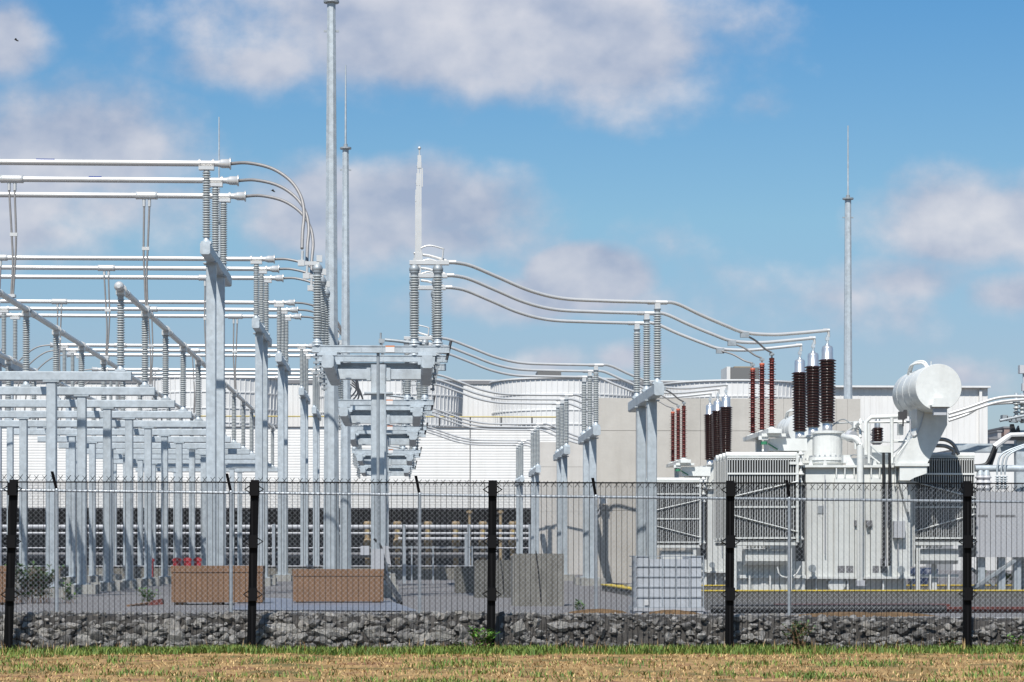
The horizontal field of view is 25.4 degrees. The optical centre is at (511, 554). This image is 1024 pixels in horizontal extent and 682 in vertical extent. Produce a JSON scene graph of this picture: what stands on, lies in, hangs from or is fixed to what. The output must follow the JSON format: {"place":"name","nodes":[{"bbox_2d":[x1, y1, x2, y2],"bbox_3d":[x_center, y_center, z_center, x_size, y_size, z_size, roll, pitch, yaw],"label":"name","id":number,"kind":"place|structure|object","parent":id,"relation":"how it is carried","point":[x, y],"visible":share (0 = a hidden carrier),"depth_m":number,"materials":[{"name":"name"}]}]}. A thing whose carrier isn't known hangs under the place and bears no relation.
{"place":"outdoors","nodes":[
{"label":"outdoors","id":0,"kind":"place"},
{"bbox_2d":[2,379,689,426],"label":"hall","id":1,"kind":"structure","parent":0,"point":[473,407],"depth_m":191.39,"materials":[{"name":"grey metal"}]},
{"bbox_2d":[0,637,1023,681],"bbox_3d":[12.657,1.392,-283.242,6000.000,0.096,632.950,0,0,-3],"label":"lawn","id":2,"kind":"structure","parent":0,"point":[690,661],"depth_m":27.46,"materials":[{"name":"plant"}]},
{"bbox_2d":[0,480,1023,652],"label":"fence","id":3,"kind":"object","parent":2,"relation":"on","point":[12,487],"visible":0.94,"depth_m":31.98,"materials":[{"name":"black metal"}]},
{"bbox_2d":[0,610,1023,651],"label":"rubble","id":4,"kind":"object","parent":2,"relation":"on","point":[340,632],"visible":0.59,"depth_m":32.38,"materials":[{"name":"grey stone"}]},
{"bbox_2d":[781,619,814,647],"bbox_3d":[4.046,1.154,32.016,0.515,0.477,0.279,0,0,7],"label":"weed plant","id":5,"kind":"object","parent":2,"relation":"on","point":[800,636],"visible":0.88,"depth_m":31.99,"materials":[{"name":"green plant"}]},
{"bbox_2d":[0,566,1023,616],"bbox_3d":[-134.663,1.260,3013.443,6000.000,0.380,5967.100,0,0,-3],"label":"ground","id":6,"kind":"structure","parent":0,"point":[189,605],"depth_m":50.55,"materials":[{"name":"grey gravel"}]},
{"bbox_2d":[0,312,22,577],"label":"insulator portal","id":7,"kind":"object","parent":6,"relation":"on","point":[10,450],"visible":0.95,"depth_m":92.11,"materials":[{"name":"metal"}]},
{"bbox_2d":[4,562,66,603],"bbox_3d":[-10.430,0.606,49.554,1.427,0.973,0.905,0,0,-23],"label":"weed plant","id":8,"kind":"object","parent":6,"relation":"on","point":[35,577],"visible":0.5,"depth_m":49.50,"materials":[{"name":"green plant"}]},
{"bbox_2d":[0,290,131,597],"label":"busbar stand","id":9,"kind":"object","parent":6,"relation":"on","point":[51,379],"visible":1,"depth_m":56.43,"materials":[{"name":"metal"}]},
{"bbox_2d":[114,281,275,429],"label":"busbar","id":10,"kind":"object","parent":9,"relation":"on","point":[121,286],"visible":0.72,"depth_m":66.93,"materials":[{"name":"metal"}]},
{"bbox_2d":[62,348,78,564],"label":"insulator portal","id":11,"kind":"object","parent":6,"relation":"on","point":[64,364],"visible":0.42,"depth_m":107.89,"materials":[{"name":"metal"}]},
{"bbox_2d":[0,312,154,593],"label":"busbar stand","id":12,"kind":"object","parent":6,"relation":"on","point":[81,394],"visible":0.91,"depth_m":61.62,"materials":[{"name":"metal"}]},
{"bbox_2d":[0,331,174,589],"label":"busbar stand","id":13,"kind":"object","parent":6,"relation":"on","point":[108,406],"visible":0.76,"depth_m":66.82,"materials":[{"name":"metal"}]},
{"bbox_2d":[0,347,191,587],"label":"busbar stand","id":14,"kind":"object","parent":6,"relation":"on","point":[128,417],"visible":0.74,"depth_m":72.00,"materials":[{"name":"metal"}]},
{"bbox_2d":[0,360,205,585],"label":"busbar stand","id":15,"kind":"object","parent":6,"relation":"on","point":[149,426],"visible":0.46,"depth_m":77.21,"materials":[{"name":"metal"}]},
{"bbox_2d":[14,381,205,583],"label":"busbar stand","id":16,"kind":"object","parent":6,"relation":"on","point":[164,434],"visible":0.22,"depth_m":82.33,"materials":[{"name":"metal"}]},
{"bbox_2d":[37,384,230,579],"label":"busbar stand","id":17,"kind":"object","parent":6,"relation":"on","point":[178,441],"visible":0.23,"depth_m":87.55,"materials":[{"name":"metal"}]},
{"bbox_2d":[0,289,203,420],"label":"busbar","id":18,"kind":"object","parent":17,"relation":"on","point":[34,314],"visible":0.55,"depth_m":68.02,"materials":[{"name":"metal"}]},
{"bbox_2d":[58,393,240,578],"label":"busbar stand","id":19,"kind":"object","parent":6,"relation":"on","point":[193,447],"visible":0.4,"depth_m":92.79,"materials":[{"name":"metal"}]},
{"bbox_2d":[87,402,249,564],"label":"busbar stand","id":20,"kind":"object","parent":6,"relation":"on","point":[243,450],"visible":0.43,"depth_m":97.98,"materials":[{"name":"metal"}]},
{"bbox_2d":[96,410,254,564],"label":"busbar stand","id":21,"kind":"object","parent":6,"relation":"on","point":[140,457],"visible":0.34,"depth_m":103.04,"materials":[{"name":"metal"}]},
{"bbox_2d":[114,416,254,564],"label":"busbar stand","id":22,"kind":"object","parent":6,"relation":"on","point":[155,462],"visible":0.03,"depth_m":108.24,"materials":[{"name":"metal"}]},
{"bbox_2d":[133,428,271,564],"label":"busbar stand","id":23,"kind":"object","parent":6,"relation":"on","point":[231,467],"visible":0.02,"depth_m":113.57,"materials":[{"name":"metal"}]},
{"bbox_2d":[135,429,277,564],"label":"busbar stand","id":24,"kind":"object","parent":6,"relation":"on","point":[239,471],"visible":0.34,"depth_m":118.77,"materials":[{"name":"metal"}]},
{"bbox_2d":[139,375,277,425],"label":"ribbed drum","id":25,"kind":"object","parent":6,"relation":"on","point":[246,389],"visible":0.2,"depth_m":176.07,"materials":[{"name":"white metal"}]},
{"bbox_2d":[200,170,231,565],"bbox_3d":[-7.803,-4.165,60.152,0.840,11.070,6.920,0,0,-3],"label":"insulator portal","id":26,"kind":"object","parent":6,"relation":"on","point":[218,278],"visible":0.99,"depth_m":58.36,"materials":[{"name":"metal"}]},
{"bbox_2d":[0,158,230,170],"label":"tubular busbar","id":27,"kind":"object","parent":26,"relation":"on","point":[210,165],"visible":1,"depth_m":56.97,"materials":[{"name":"metal"}]},
{"bbox_2d":[231,161,305,249],"bbox_3d":[-5.864,-8.619,56.319,0.634,2.466,2.866,0,0,-44],"label":"end cable","id":28,"kind":"object","parent":27,"relation":"attached to","point":[285,176],"visible":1,"depth_m":56.18,"materials":[{"name":"metal"}]},
{"bbox_2d":[0,175,238,186],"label":"tubular busbar","id":29,"kind":"object","parent":26,"relation":"on","point":[221,181],"visible":0.91,"depth_m":59.54,"materials":[{"name":"metal"}]},
{"bbox_2d":[7,182,17,297],"bbox_3d":[-13.056,-8.218,59.477,0.265,3.005,0.240,0,0,-3],"label":"dropper pair","id":30,"kind":"object","parent":29,"relation":"hanging from","point":[13,272],"visible":0.98,"depth_m":59.45,"materials":[{"name":"metal"}]},
{"bbox_2d":[239,178,309,260],"bbox_3d":[-5.980,-8.619,58.916,0.634,2.466,2.866,0,0,-44],"label":"end cable","id":31,"kind":"object","parent":29,"relation":"attached to","point":[295,197],"visible":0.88,"depth_m":58.89,"materials":[{"name":"metal"}]},
{"bbox_2d":[0,191,245,202],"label":"tubular busbar","id":32,"kind":"object","parent":26,"relation":"on","point":[226,197],"visible":0.89,"depth_m":62.12,"materials":[{"name":"metal"}]},
{"bbox_2d":[142,199,150,308],"bbox_3d":[-9.991,-8.218,62.216,0.247,3.005,0.240,0,0,-3],"label":"dropper pair","id":33,"kind":"object","parent":32,"relation":"hanging from","point":[144,248],"visible":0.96,"depth_m":62.19,"materials":[{"name":"metal"}]},
{"bbox_2d":[3,565,470,578],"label":"wall","id":34,"kind":"structure","parent":6,"relation":"on","point":[439,574],"depth_m":95.70,"materials":[{"name":"concrete"}]},
{"bbox_2d":[252,264,276,585],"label":"insulator portal","id":35,"kind":"object","parent":6,"relation":"on","point":[260,327],"visible":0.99,"depth_m":76.84,"materials":[{"name":"metal"}]},
{"bbox_2d":[0,254,274,263],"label":"tubular busbar","id":36,"kind":"object","parent":35,"relation":"on","point":[251,259],"visible":1,"depth_m":75.36,"materials":[{"name":"metal"}]},
{"bbox_2d":[1,265,279,273],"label":"tubular busbar","id":37,"kind":"object","parent":35,"relation":"on","point":[263,270],"visible":0.91,"depth_m":77.93,"materials":[{"name":"metal"}]},
{"bbox_2d":[1,274,283,282],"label":"tubular busbar","id":38,"kind":"object","parent":35,"relation":"on","point":[269,279],"visible":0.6,"depth_m":80.53,"materials":[{"name":"metal"}]},
{"bbox_2d":[3,524,529,564],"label":"pipe rack","id":39,"kind":"object","parent":6,"relation":"on","point":[310,554],"visible":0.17,"depth_m":137.78,"materials":[{"name":"grey metal"}]},
{"bbox_2d":[2,426,555,564],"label":"long hall","id":40,"kind":"structure","parent":6,"relation":"on","point":[442,459],"depth_m":149.95,"materials":[{"name":"grey metal"}]},
{"bbox_2d":[270,307,291,581],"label":"insulator portal","id":41,"kind":"object","parent":6,"relation":"on","point":[282,356],"visible":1,"depth_m":89.91,"materials":[{"name":"metal"}]},
{"bbox_2d":[0,299,294,306],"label":"tubular busbar","id":42,"kind":"object","parent":41,"relation":"on","point":[274,302],"visible":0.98,"depth_m":88.39,"materials":[{"name":"metal"}]},
{"bbox_2d":[0,306,297,313],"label":"tubular busbar","id":43,"kind":"object","parent":41,"relation":"on","point":[5,309],"visible":0.73,"depth_m":90.96,"materials":[{"name":"metal"}]},
{"bbox_2d":[0,313,300,320],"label":"tubular busbar","id":44,"kind":"object","parent":41,"relation":"on","point":[12,316],"visible":0.82,"depth_m":93.58,"materials":[{"name":"metal"}]},
{"bbox_2d":[299,349,309,564],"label":"insulator portal","id":45,"kind":"object","parent":6,"relation":"on","point":[303,388],"visible":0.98,"depth_m":108.39,"materials":[{"name":"metal"}]},
{"bbox_2d":[50,342,311,349],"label":"tubular busbar","id":46,"kind":"object","parent":45,"relation":"on","point":[126,345],"visible":0.69,"depth_m":106.83,"materials":[{"name":"metal"}]},
{"bbox_2d":[60,348,316,354],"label":"tubular busbar","id":47,"kind":"object","parent":45,"relation":"on","point":[194,350],"visible":0.46,"depth_m":109.43,"materials":[{"name":"metal"}]},
{"bbox_2d":[67,352,315,358],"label":"tubular busbar","id":48,"kind":"object","parent":45,"relation":"on","point":[309,356],"visible":0.47,"depth_m":112.02,"materials":[{"name":"metal"}]},
{"bbox_2d":[312,374,320,564],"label":"insulator portal","id":49,"kind":"object","parent":6,"relation":"on","point":[316,413],"visible":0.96,"depth_m":122.38,"materials":[{"name":"metal"}]},
{"bbox_2d":[92,367,323,372],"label":"tubular busbar","id":50,"kind":"object","parent":49,"relation":"on","point":[158,369],"visible":0.51,"depth_m":120.78,"materials":[{"name":"metal"}]},
{"bbox_2d":[233,600,415,610],"bbox_3d":[-4.215,1.042,48.453,3.482,0.015,13.043,0,0,-6],"label":"steel sheet","id":51,"kind":"object","parent":6,"relation":"on","point":[284,604],"visible":0.46,"depth_m":46.03,"materials":[{"name":"grey metal"}]},
{"bbox_2d":[171,566,263,604],"bbox_3d":[-6.238,0.656,48.369,1.930,0.829,0.822,0,0,-3],"label":"brown crate","id":52,"kind":"object","parent":51,"relation":"on","point":[211,584],"visible":0.64,"depth_m":47.97,"materials":[{"name":"brown wood"}]},
{"bbox_2d":[293,571,383,602],"bbox_3d":[-3.737,0.695,49.081,1.948,0.749,0.822,0,0,-3],"label":"brown crate","id":53,"kind":"object","parent":51,"relation":"on","point":[340,574],"visible":0.55,"depth_m":48.68,"materials":[{"name":"brown wood"}]},
{"bbox_2d":[323,0,339,568],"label":"lightning mast","id":54,"kind":"object","parent":6,"relation":"on","point":[331,445],"visible":0.82,"depth_m":63.70,"materials":[{"name":"metal"}]},
{"bbox_2d":[340,65,350,568],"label":"lightning mast","id":55,"kind":"object","parent":6,"relation":"on","point":[345,466],"visible":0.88,"depth_m":86.67,"materials":[{"name":"metal"}]},
{"bbox_2d":[319,352,435,596],"bbox_3d":[-3.375,-1.758,57.822,2.840,6.255,5.870,0,0,-3],"label":"switch frame","id":56,"kind":"object","parent":6,"relation":"on","point":[378,374],"visible":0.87,"depth_m":57.27,"materials":[{"name":"metal"}]},
{"bbox_2d":[298,146,451,375],"bbox_3d":[-3.320,-7.122,55.292,3.744,5.566,0.430,0,0,-3],"label":"disconnector switch","id":57,"kind":"object","parent":56,"relation":"on","point":[416,346],"visible":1,"depth_m":55.17,"materials":[{"name":"metal"}]},
{"bbox_2d":[449,260,829,352],"bbox_3d":[3.263,-6.197,57.551,10.766,1.918,0.608,0,0,-23],"label":"sagging cable","id":58,"kind":"object","parent":57,"relation":"attached to","point":[658,303],"visible":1,"depth_m":57.56,"materials":[{"name":"metal"}]},
{"bbox_2d":[303,173,447,383],"bbox_3d":[-3.473,-7.122,57.888,3.670,5.566,0.430,0,0,-3],"label":"disconnector switch","id":59,"kind":"object","parent":56,"relation":"on","point":[412,357],"visible":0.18,"depth_m":57.73,"materials":[{"name":"metal"}]},
{"bbox_2d":[445,273,815,357],"bbox_3d":[3.165,-6.197,59.908,10.600,1.917,0.609,0,0,-21],"label":"sagging cable","id":60,"kind":"object","parent":59,"relation":"attached to","point":[730,342],"visible":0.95,"depth_m":60.13,"materials":[{"name":"metal"}]},
{"bbox_2d":[307,189,445,390],"bbox_3d":[-3.589,-7.122,60.485,3.670,5.566,0.430,0,0,-3],"label":"disconnector switch","id":61,"kind":"object","parent":56,"relation":"on","point":[442,367],"visible":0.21,"depth_m":60.37,"materials":[{"name":"metal"}]},
{"bbox_2d":[443,285,801,363],"bbox_3d":[3.083,-6.197,62.261,10.443,1.918,1.105,0,0,-15],"label":"sagging cable","id":62,"kind":"object","parent":61,"relation":"attached to","point":[719,350],"visible":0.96,"depth_m":62.72,"materials":[{"name":"metal"}]},
{"bbox_2d":[338,405,423,584],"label":"switch frame","id":63,"kind":"object","parent":6,"relation":"on","point":[351,417],"visible":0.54,"depth_m":76.59,"materials":[{"name":"metal"}]},
{"bbox_2d":[338,340,431,425],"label":"disconnector switch","id":64,"kind":"object","parent":63,"relation":"on","point":[388,407],"visible":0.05,"depth_m":77.00,"materials":[{"name":"metal"}]},
{"bbox_2d":[430,343,719,404],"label":"sagging cable","id":65,"kind":"object","parent":64,"relation":"attached to","point":[589,372],"visible":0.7,"depth_m":79.08,"materials":[{"name":"metal"}]},
{"bbox_2d":[338,353,431,430],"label":"disconnector switch","id":66,"kind":"object","parent":63,"relation":"on","point":[428,412],"visible":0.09,"depth_m":79.60,"materials":[{"name":"metal"}]},
{"bbox_2d":[449,353,711,407],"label":"sagging cable","id":67,"kind":"object","parent":66,"relation":"attached to","point":[583,377],"visible":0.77,"depth_m":81.71,"materials":[{"name":"metal"}]},
{"bbox_2d":[338,252,435,421],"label":"disconnector switch","id":68,"kind":"object","parent":63,"relation":"on","point":[424,400],"visible":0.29,"depth_m":74.44,"materials":[{"name":"metal"}]},
{"bbox_2d":[442,337,727,401],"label":"sagging cable","id":69,"kind":"object","parent":68,"relation":"attached to","point":[595,365],"visible":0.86,"depth_m":76.55,"materials":[{"name":"metal"}]},
{"bbox_2d":[351,430,417,576],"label":"switch frame","id":70,"kind":"object","parent":6,"relation":"on","point":[358,439],"visible":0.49,"depth_m":91.67,"materials":[{"name":"metal"}]},
{"bbox_2d":[350,380,427,443],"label":"disconnector switch","id":71,"kind":"object","parent":70,"relation":"on","point":[406,426],"visible":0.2,"depth_m":89.52,"materials":[{"name":"metal"}]},
{"bbox_2d":[438,374,593,401],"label":"sagging cable","id":72,"kind":"object","parent":71,"relation":"attached to","point":[566,396],"visible":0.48,"depth_m":90.69,"materials":[{"name":"metal"}]},
{"bbox_2d":[355,380,424,446],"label":"disconnector switch","id":73,"kind":"object","parent":70,"relation":"on","point":[388,431],"visible":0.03,"depth_m":92.10,"materials":[{"name":"metal"}]},
{"bbox_2d":[432,378,593,408],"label":"sagging cable","id":74,"kind":"object","parent":73,"relation":"attached to","point":[561,400],"visible":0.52,"depth_m":93.30,"materials":[{"name":"metal"}]},
{"bbox_2d":[355,453,413,564],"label":"switch frame","id":75,"kind":"object","parent":6,"relation":"on","point":[363,459],"visible":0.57,"depth_m":111.94,"materials":[{"name":"metal"}]},
{"bbox_2d":[320,378,464,426],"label":"ribbed drum","id":76,"kind":"object","parent":6,"relation":"on","point":[448,401],"visible":0.16,"depth_m":177.69,"materials":[{"name":"white metal"}]},
{"bbox_2d":[454,566,472,592],"bbox_3d":[-1.322,0.728,63.504,0.551,0.785,1.000,0,0,-3],"label":"concrete block","id":77,"kind":"object","parent":6,"relation":"on","point":[466,574],"depth_m":63.01,"materials":[{"name":"grey concrete"}]},
{"bbox_2d":[474,558,510,596],"bbox_3d":[-0.459,0.599,56.519,0.946,1.042,1.034,0,0,-3],"label":"concrete block","id":78,"kind":"object","parent":6,"relation":"on","point":[480,574],"depth_m":56.04,"materials":[{"name":"grey concrete"}]},
{"bbox_2d":[0,471,1023,617],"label":"chain link fence","id":79,"kind":"object","parent":6,"relation":"on","point":[231,554],"visible":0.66,"depth_m":35.98,"materials":[{"name":"metal"}]},
{"bbox_2d":[515,443,523,553],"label":"insulator portal","id":80,"kind":"object","parent":6,"relation":"on","point":[519,466],"visible":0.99,"depth_m":128.88,"materials":[{"name":"metal"}]},
{"bbox_2d":[528,427,540,553],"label":"insulator portal","id":81,"kind":"object","parent":6,"relation":"on","point":[534,471],"visible":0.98,"depth_m":112.80,"materials":[{"name":"metal"}]},
{"bbox_2d":[511,552,563,605],"bbox_3d":[0.525,0.522,47.504,1.061,1.196,0.934,0,0,-3],"label":"concrete block","id":82,"kind":"object","parent":6,"relation":"on","point":[526,592],"depth_m":47.07,"materials":[{"name":"grey concrete"}]},
{"bbox_2d":[539,442,582,574],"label":"fire wall","id":83,"kind":"structure","parent":6,"relation":"on","point":[548,464],"depth_m":120.55,"materials":[{"name":"concrete"}]},
{"bbox_2d":[489,377,633,441],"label":"ribbed drum","id":84,"kind":"object","parent":6,"relation":"on","point":[531,385],"visible":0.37,"depth_m":177.27,"materials":[{"name":"white metal"}]},
{"bbox_2d":[553,399,574,580],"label":"insulator portal","id":85,"kind":"object","parent":6,"relation":"on","point":[562,452],"visible":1,"depth_m":92.42,"materials":[{"name":"metal"}]},
{"bbox_2d":[574,370,604,585],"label":"insulator portal","id":86,"kind":"object","parent":6,"relation":"on","point":[587,438],"visible":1,"depth_m":79.21,"materials":[{"name":"metal"}]},
{"bbox_2d":[624,308,663,585],"bbox_3d":[3.546,-2.425,60.659,0.840,7.590,6.920,0,0,-3],"label":"insulator portal","id":87,"kind":"object","parent":6,"relation":"on","point":[648,396],"visible":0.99,"depth_m":60.14,"materials":[{"name":"metal"}]},
{"bbox_2d":[629,556,704,612],"bbox_3d":[2.794,0.556,41.255,1.268,1.067,1.022,0,0,-3],"label":"caged tank","id":88,"kind":"object","parent":6,"relation":"on","point":[656,591],"visible":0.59,"depth_m":40.77,"materials":[{"name":"white plastic"}]},
{"bbox_2d":[597,398,859,582],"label":"fire wall","id":89,"kind":"structure","parent":6,"relation":"on","point":[616,450],"depth_m":85.53,"materials":[{"name":"beige concrete"}]},
{"bbox_2d":[646,388,821,584],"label":"power transformer","id":90,"kind":"object","parent":6,"relation":"on","point":[718,425],"visible":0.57,"depth_m":77.12,"materials":[{"name":"paint"}]},
{"bbox_2d":[663,379,806,398],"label":"ribbed drum","id":91,"kind":"object","parent":6,"relation":"on","point":[738,388],"visible":0.16,"depth_m":177.68,"materials":[{"name":"white metal"}]},
{"bbox_2d":[721,366,758,378],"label":"roof unit","id":92,"kind":"structure","parent":91,"relation":"on","point":[739,372],"depth_m":187.55,"materials":[{"name":"grey metal"}]},
{"bbox_2d":[601,584,1023,597],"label":"bund kerb","id":93,"kind":"structure","parent":6,"relation":"on","point":[941,589],"depth_m":55.69,"materials":[{"name":"concrete"}]},
{"bbox_2d":[711,604,946,612],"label":"black pipes","id":94,"kind":"object","parent":6,"relation":"on","point":[794,608],"visible":0.62,"depth_m":41.23,"materials":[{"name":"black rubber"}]},
{"bbox_2d":[714,335,975,589],"bbox_3d":[8.572,-2.305,60.283,6.698,6.850,7.720,0,0,-3],"label":"power transformer","id":95,"kind":"object","parent":6,"relation":"on","point":[926,397],"visible":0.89,"depth_m":57.82,"materials":[{"name":"paint"}]},
{"bbox_2d":[842,125,853,398],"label":"lightning mast","id":96,"kind":"object","parent":6,"relation":"on","point":[848,323],"visible":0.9,"depth_m":99.63,"materials":[{"name":"metal"}]},
{"bbox_2d":[806,385,990,565],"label":"hall","id":97,"kind":"structure","parent":6,"relation":"on","point":[972,428],"depth_m":201.75,"materials":[{"name":"white metal"}]},
{"bbox_2d":[926,450,1013,569],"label":"annex","id":98,"kind":"object","parent":6,"relation":"on","point":[980,457],"visible":0.17,"depth_m":151.59,"materials":[{"name":"grey metal"}]},
{"bbox_2d":[956,365,1023,589],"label":"cable stand","id":99,"kind":"object","parent":6,"relation":"on","point":[1016,435],"visible":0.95,"depth_m":61.05,"materials":[{"name":"metal"}]},
{"bbox_2d":[958,492,1023,589],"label":"grey enclosure","id":100,"kind":"object","parent":6,"relation":"on","point":[1015,529],"visible":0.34,"depth_m":59.84,"materials":[{"name":"grey metal"}]},
{"bbox_2d":[974,444,1023,489],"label":"horizontal tube","id":101,"kind":"object","parent":100,"relation":"on","point":[983,474],"visible":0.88,"depth_m":60.22,"materials":[{"name":"metal"}]},
{"bbox_2d":[0,0,1023,429],"label":"sky","id":102,"kind":"structure","parent":0,"point":[690,153],"materials":[{"name":"blue"}]},
{"bbox_2d":[701,598,1023,609],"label":"road","id":103,"kind":"structure","parent":0,"point":[803,600],"depth_m":52.45,"materials":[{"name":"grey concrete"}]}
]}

